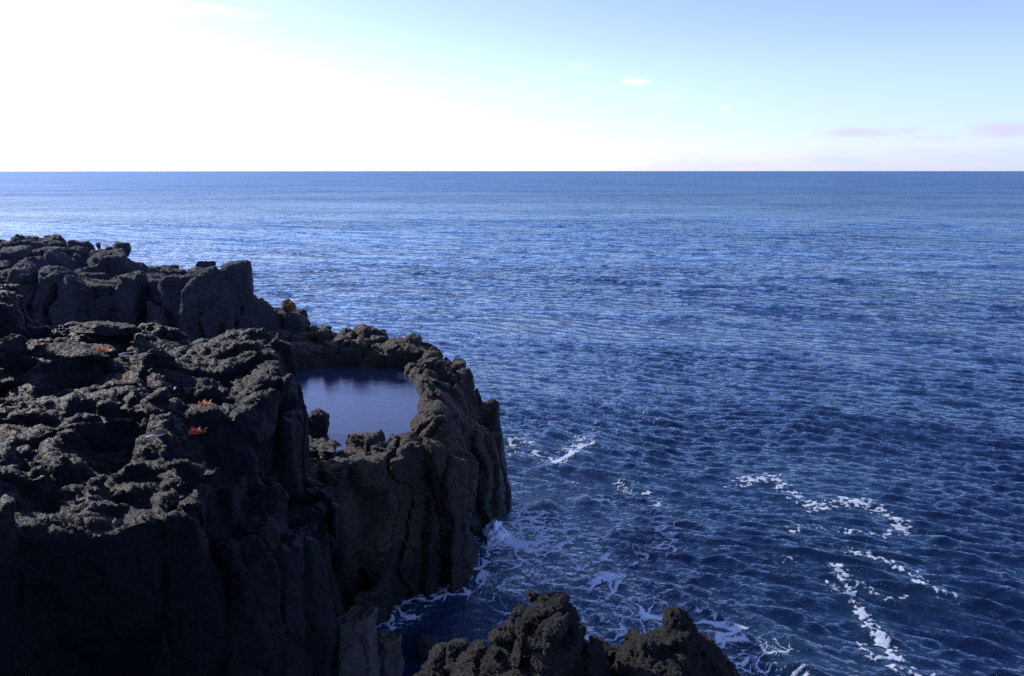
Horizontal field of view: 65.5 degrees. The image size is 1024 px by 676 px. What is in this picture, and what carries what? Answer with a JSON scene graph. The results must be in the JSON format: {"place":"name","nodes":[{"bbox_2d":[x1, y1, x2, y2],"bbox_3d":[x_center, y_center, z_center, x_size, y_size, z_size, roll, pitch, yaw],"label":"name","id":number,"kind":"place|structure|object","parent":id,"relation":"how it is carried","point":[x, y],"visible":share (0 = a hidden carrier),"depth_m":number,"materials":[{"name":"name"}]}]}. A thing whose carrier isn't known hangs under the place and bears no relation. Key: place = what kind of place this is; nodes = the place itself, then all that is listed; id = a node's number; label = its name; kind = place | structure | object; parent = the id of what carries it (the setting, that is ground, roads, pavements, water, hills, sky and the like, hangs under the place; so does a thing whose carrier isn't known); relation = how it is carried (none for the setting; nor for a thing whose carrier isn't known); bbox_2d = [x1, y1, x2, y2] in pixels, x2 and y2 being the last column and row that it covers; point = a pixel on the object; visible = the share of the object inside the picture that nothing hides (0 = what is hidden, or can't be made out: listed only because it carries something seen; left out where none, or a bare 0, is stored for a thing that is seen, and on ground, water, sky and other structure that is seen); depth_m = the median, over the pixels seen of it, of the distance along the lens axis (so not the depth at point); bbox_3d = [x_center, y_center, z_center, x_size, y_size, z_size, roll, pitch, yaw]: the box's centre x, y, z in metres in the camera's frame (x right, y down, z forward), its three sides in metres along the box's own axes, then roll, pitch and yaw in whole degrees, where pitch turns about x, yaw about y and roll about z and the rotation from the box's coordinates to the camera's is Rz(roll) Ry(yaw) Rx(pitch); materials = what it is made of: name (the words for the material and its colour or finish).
{"place":"outdoors","nodes":[
{"label":"outdoors","id":0,"kind":"place"},
{"bbox_2d":[0,234,310,340],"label":"rocky headland","id":1,"kind":"structure","parent":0,"point":[59,279],"depth_m":44.01,"materials":[{"name":"grey stone"}]},
{"bbox_2d":[281,298,295,311],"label":"capstone","id":2,"kind":"object","parent":1,"relation":"on","point":[288,304],"visible":1,"depth_m":45.16,"materials":[{"name":"stone"}]},
{"bbox_2d":[0,284,345,675],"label":"lava shelf","id":3,"kind":"object","parent":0,"point":[127,548],"visible":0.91,"depth_m":17.69,"materials":[{"name":"grey stone"}]},
{"bbox_2d":[0,334,27,354],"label":"boulder","id":4,"kind":"object","parent":3,"relation":"on","point":[13,344],"visible":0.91,"depth_m":22.48,"materials":[{"name":"grey stone"}]},
{"bbox_2d":[12,409,29,414],"bbox_3d":[-11.753,1.747,19.089,0.469,0.130,0.397,5,13,24],"label":"straw tuft","id":5,"kind":"object","parent":3,"relation":"on","point":[22,412],"visible":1,"depth_m":19.04,"materials":[{"name":"beige plant"}]},
{"bbox_2d":[29,342,109,367],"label":"lava slab","id":6,"kind":"structure","parent":3,"relation":"on","point":[68,355],"depth_m":23.03,"materials":[{"name":"grey stone"}]},
{"bbox_2d":[94,346,112,352],"bbox_3d":[-12.330,0.318,24.063,0.632,0.205,0.724,4,12,18],"label":"orange weed","id":7,"kind":"object","parent":3,"relation":"on","point":[103,350],"visible":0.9,"depth_m":23.97,"materials":[{"name":"orange plant"}]},
{"bbox_2d":[75,321,141,336],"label":"lava slab","id":8,"kind":"structure","parent":3,"relation":"on","point":[113,329],"depth_m":25.82,"materials":[{"name":"grey stone"}]},
{"bbox_2d":[146,434,163,438],"bbox_3d":[-8.192,2.238,18.269,0.400,0.077,0.108,-15,13,-2],"label":"driftwood stick","id":9,"kind":"object","parent":3,"relation":"on","point":[149,436],"visible":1,"depth_m":18.24,"materials":[{"name":"white wood"}]},
{"bbox_2d":[142,349,175,367],"bbox_3d":[-10.368,0.618,23.370,0.919,0.640,0.500,3,26,-30],"label":"wedge stone","id":10,"kind":"object","parent":3,"relation":"on","point":[151,358],"visible":0.97,"depth_m":23.18,"materials":[{"name":"grey stone"}]},
{"bbox_2d":[154,427,167,436],"bbox_3d":[-8.114,2.182,18.428,0.270,0.214,0.233,2,12,7],"label":"pebble","id":11,"kind":"object","parent":3,"relation":"on","point":[160,430],"visible":0.96,"depth_m":18.36,"materials":[{"name":"grey stone"}]},
{"bbox_2d":[183,387,194,392],"bbox_3d":[-8.961,1.428,22.380,0.557,0.158,0.513,0,12,0],"label":"grass tuft","id":12,"kind":"object","parent":3,"relation":"on","point":[191,390],"visible":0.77,"depth_m":22.31,"materials":[{"name":"black plant"}]},
{"bbox_2d":[188,426,204,434],"bbox_3d":[-7.577,2.216,19.111,0.542,0.153,0.423,0,12,0],"label":"red weed","id":13,"kind":"object","parent":3,"relation":"on","point":[193,431],"visible":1,"depth_m":19.10,"materials":[{"name":"red plant"}]},
{"bbox_2d":[195,399,211,406],"bbox_3d":[-7.735,1.623,19.955,0.328,0.141,0.565,7,14,29],"label":"orange weed","id":14,"kind":"object","parent":3,"relation":"on","point":[202,403],"visible":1,"depth_m":19.95,"materials":[{"name":"orange plant"}]},
{"bbox_2d":[193,378,222,402],"bbox_3d":[-8.476,1.519,22.189,0.725,0.763,0.713,6,13,26],"label":"boulder","id":15,"kind":"object","parent":3,"relation":"on","point":[206,389],"visible":0.89,"depth_m":22.04,"materials":[{"name":"grey stone"}]},
{"bbox_2d":[294,357,453,451],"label":"pool water","id":16,"kind":"structure","parent":0,"point":[350,400],"depth_m":35.75,"materials":[{"name":"blue liquid"}]},
{"bbox_2d":[250,323,511,625],"bbox_3d":[-8.455,4.634,36.401,16.962,7.839,24.370,0,12,0],"label":"tidal pool rim","id":17,"kind":"object","parent":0,"point":[425,502],"visible":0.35,"depth_m":28.86,"materials":[{"name":"grey stone"}]},
{"bbox_2d":[308,408,329,436],"bbox_3d":[-7.515,3.324,30.925,0.892,1.079,1.033,1,12,3],"label":"boulder","id":18,"kind":"object","parent":17,"relation":"on","point":[318,423],"visible":0.87,"depth_m":30.57,"materials":[{"name":"grey stone"}]},
{"bbox_2d":[0,171,1023,675],"bbox_3d":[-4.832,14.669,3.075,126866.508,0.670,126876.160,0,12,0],"label":"sea","id":19,"kind":"structure","parent":0,"point":[686,347],"depth_m":66.54,"materials":[{"name":"liquid"}]},
{"bbox_2d":[334,606,380,675],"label":"rock pillar","id":20,"kind":"object","parent":19,"relation":"in","point":[356,651],"visible":0.92,"depth_m":22.34,"materials":[{"name":"grey stone"}]},
{"bbox_2d":[376,629,404,675],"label":"rock pillar","id":21,"kind":"object","parent":19,"relation":"in","point":[389,650],"visible":0.72,"depth_m":23.74,"materials":[{"name":"grey stone"}]},
{"bbox_2d":[414,633,439,662],"bbox_3d":[-2.685,9.829,25.255,0.843,0.885,1.323,-1,12,-6],"label":"boulder","id":22,"kind":"object","parent":19,"relation":"in","point":[424,644],"visible":0.73,"depth_m":24.99,"materials":[{"name":"grey stone"}]},
{"bbox_2d":[482,399,501,432],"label":"sea rock","id":23,"kind":"object","parent":19,"relation":"in","point":[491,415],"visible":0.4,"depth_m":42.71,"materials":[{"name":"grey stone"}]},
{"bbox_2d":[535,591,570,601],"bbox_3d":[1.393,9.295,28.212,1.346,0.738,1.027,-1,12,-6],"label":"sea rock","id":24,"kind":"object","parent":19,"relation":"in","point":[553,593],"visible":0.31,"depth_m":28.10,"materials":[{"name":"grey stone"}]},
{"bbox_2d":[413,588,739,675],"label":"outcrop","id":25,"kind":"object","parent":19,"relation":"in","point":[543,635],"visible":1,"depth_m":10.56,"materials":[{"name":"grey stone"}]},
{"bbox_2d":[376,411,958,675],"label":"sea foam","id":26,"kind":"object","parent":19,"relation":"on","point":[499,532],"visible":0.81,"depth_m":30.96,"materials":[{"name":"white"}]},
{"bbox_2d":[0,0,1023,170],"label":"sky","id":27,"kind":"structure","parent":0,"point":[86,85],"materials":[{"name":"white"}]}
]}

